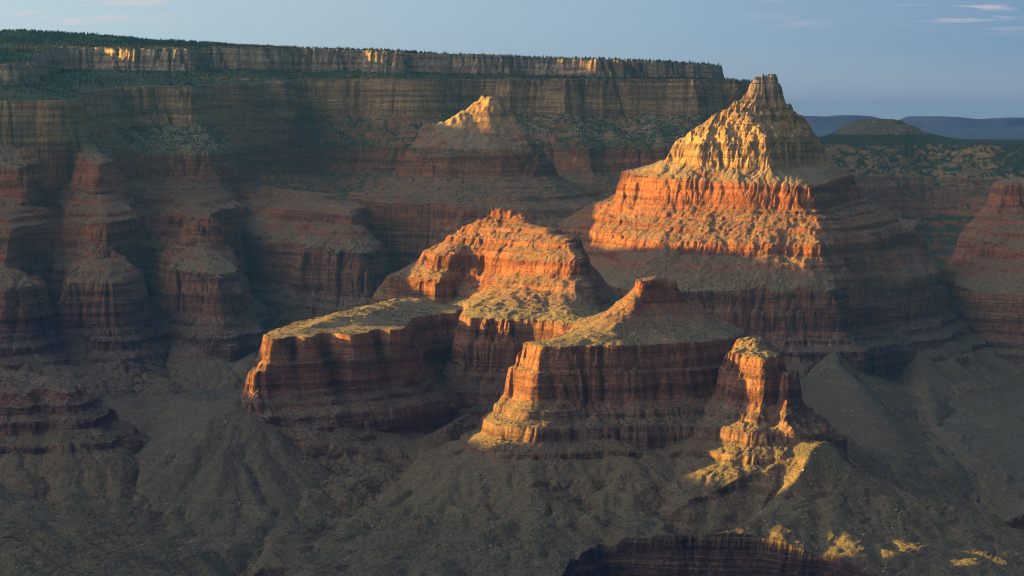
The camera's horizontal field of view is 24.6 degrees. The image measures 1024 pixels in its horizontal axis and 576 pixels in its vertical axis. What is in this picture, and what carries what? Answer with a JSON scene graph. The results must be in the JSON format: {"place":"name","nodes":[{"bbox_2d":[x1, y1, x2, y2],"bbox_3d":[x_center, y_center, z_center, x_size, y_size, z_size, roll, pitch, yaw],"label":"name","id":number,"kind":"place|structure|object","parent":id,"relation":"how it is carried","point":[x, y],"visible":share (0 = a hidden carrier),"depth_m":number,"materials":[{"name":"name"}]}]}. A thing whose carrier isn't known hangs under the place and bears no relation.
{"place":"outdoors","nodes":[
{"label":"outdoors","id":0,"kind":"place"},
{"bbox_2d":[0,30,751,403],"bbox_3d":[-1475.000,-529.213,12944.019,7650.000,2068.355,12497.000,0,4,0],"label":"canyon wall","id":1,"kind":"structure","parent":0,"point":[282,180],"depth_m":13500.87,"materials":[{"name":"brown stone"}]},
{"bbox_2d":[0,28,752,157],"bbox_3d":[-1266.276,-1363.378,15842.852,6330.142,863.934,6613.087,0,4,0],"label":"rim forest","id":2,"kind":"object","parent":1,"relation":"on","point":[172,42],"visible":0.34,"depth_m":15126.45,"materials":[{"name":"green plant"}]},
{"bbox_2d":[342,95,606,272],"bbox_3d":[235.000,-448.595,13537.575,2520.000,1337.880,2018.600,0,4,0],"label":"cone butte","id":3,"kind":"object","parent":1,"relation":"on","point":[478,159],"visible":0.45,"depth_m":13625.97,"materials":[{"name":"brown stone"}]},
{"bbox_2d":[0,95,1023,575],"bbox_3d":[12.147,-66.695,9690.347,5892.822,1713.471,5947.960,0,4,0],"label":"desert scrub","id":4,"kind":"object","parent":1,"relation":"on","point":[368,311],"visible":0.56,"depth_m":8734.66,"materials":[{"name":"green plant"}]},
{"bbox_2d":[0,0,1023,119],"label":"sky","id":5,"kind":"structure","parent":0,"point":[883,59],"materials":[{"name":"blue"}]},
{"bbox_2d":[104,351,1023,575],"bbox_3d":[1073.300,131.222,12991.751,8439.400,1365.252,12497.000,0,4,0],"label":"canyon floor","id":6,"kind":"structure","parent":0,"point":[205,461],"depth_m":8476.31,"materials":[{"name":"soil"}]},
{"bbox_2d":[0,370,166,537],"bbox_3d":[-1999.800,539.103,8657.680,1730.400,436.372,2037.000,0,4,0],"label":"red butte","id":7,"kind":"object","parent":6,"relation":"on","point":[89,463],"visible":0.95,"depth_m":8191.57,"materials":[{"name":"brown stone"}]},
{"bbox_2d":[0,484,228,575],"bbox_3d":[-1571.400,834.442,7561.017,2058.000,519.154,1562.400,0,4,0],"label":"shaded ridge","id":8,"kind":"structure","parent":6,"relation":"on","point":[160,560],"depth_m":7319.64,"materials":[{"name":"brown stone"}]},
{"bbox_2d":[167,275,258,389],"bbox_3d":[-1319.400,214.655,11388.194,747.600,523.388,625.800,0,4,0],"label":"wall pinnacle","id":9,"kind":"object","parent":6,"relation":"on","point":[189,357],"depth_m":11442.28,"materials":[{"name":"brown stone"}]},
{"bbox_2d":[164,363,347,567],"bbox_3d":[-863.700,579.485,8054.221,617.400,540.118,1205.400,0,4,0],"label":"rock shoulder","id":10,"kind":"object","parent":6,"relation":"on","point":[248,533],"visible":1,"depth_m":7793.25},
{"bbox_2d":[254,280,480,516],"bbox_3d":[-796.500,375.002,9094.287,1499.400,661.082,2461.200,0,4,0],"label":"long mesa","id":11,"kind":"structure","parent":6,"relation":"on","point":[358,369],"depth_m":8681.58,"materials":[{"name":"brown stone"}]},
{"bbox_2d":[370,205,621,418],"bbox_3d":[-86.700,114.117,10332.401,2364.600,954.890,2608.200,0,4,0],"label":"ridge butte","id":12,"kind":"object","parent":6,"relation":"on","point":[477,349],"visible":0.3,"depth_m":9736.20,"materials":[{"name":"orange stone"}]},
{"bbox_2d":[0,97,1023,575],"bbox_3d":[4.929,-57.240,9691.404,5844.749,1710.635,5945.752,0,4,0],"label":"rock debris","id":13,"kind":"object","parent":6,"relation":"on","point":[560,321],"visible":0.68,"depth_m":10060.83,"materials":[{"name":"brown stone"}]},
{"bbox_2d":[297,277,917,575],"bbox_3d":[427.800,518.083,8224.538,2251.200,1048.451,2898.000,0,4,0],"label":"mesa","id":14,"kind":"structure","parent":6,"relation":"on","point":[602,381],"depth_m":8044.20,"materials":[{"name":"brown stone"}]},
{"bbox_2d":[637,336,942,575],"bbox_3d":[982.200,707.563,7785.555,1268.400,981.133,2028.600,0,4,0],"label":"rock tower","id":15,"kind":"structure","parent":6,"relation":"on","point":[690,542],"depth_m":7845.31,"materials":[{"name":"brown stone"}]},
{"bbox_2d":[558,74,1023,400],"bbox_3d":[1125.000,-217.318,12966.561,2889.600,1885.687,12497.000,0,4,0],"label":"temple butte","id":16,"kind":"object","parent":6,"relation":"on","point":[818,318],"visible":0.68,"depth_m":11412.69,"materials":[{"name":"orange stone"}]},
{"bbox_2d":[750,370,1023,575],"bbox_3d":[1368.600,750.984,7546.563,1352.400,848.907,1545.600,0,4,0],"label":"rock spire","id":17,"kind":"object","parent":6,"relation":"on","point":[792,556],"visible":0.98,"depth_m":7551.23,"materials":[{"name":"brown stone"}]},
{"bbox_2d":[818,119,1023,268],"bbox_3d":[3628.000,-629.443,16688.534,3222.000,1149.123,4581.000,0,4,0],"label":"domed mesa","id":18,"kind":"structure","parent":6,"relation":"on","point":[937,188],"depth_m":16265.12,"materials":[{"name":"stone"}]},
{"bbox_2d":[842,434,1023,519],"bbox_3d":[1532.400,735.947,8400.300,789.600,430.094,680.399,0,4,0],"label":"rock bench","id":19,"kind":"object","parent":6,"relation":"on","point":[928,487],"visible":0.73,"depth_m":8401.55,"materials":[{"name":"brown stone"}]},
{"bbox_2d":[941,177,1023,368],"bbox_3d":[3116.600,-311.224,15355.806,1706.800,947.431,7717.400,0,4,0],"label":"terraced mesa","id":20,"kind":"structure","parent":6,"relation":"on","point":[1005,198],"depth_m":12114.86,"materials":[{"name":"brown stone"}]},
{"bbox_2d":[812,129,1023,139],"bbox_3d":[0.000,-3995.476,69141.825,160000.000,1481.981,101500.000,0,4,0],"label":"desert plain","id":21,"kind":"structure","parent":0,"point":[1009,134],"depth_m":41065.01,"materials":[{"name":"soil"}]},
{"bbox_2d":[803,115,880,129],"bbox_3d":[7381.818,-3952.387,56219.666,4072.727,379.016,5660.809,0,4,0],"label":"distant mesa","id":22,"kind":"structure","parent":21,"relation":"on","point":[835,122],"depth_m":54478.04,"materials":[{"name":"blue stone"}]},
{"bbox_2d":[900,116,1023,128],"bbox_3d":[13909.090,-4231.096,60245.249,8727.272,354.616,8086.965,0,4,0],"label":"distant mesa","id":23,"kind":"structure","parent":21,"relation":"on","point":[933,122],"depth_m":57827.48,"materials":[{"name":"blue stone"}]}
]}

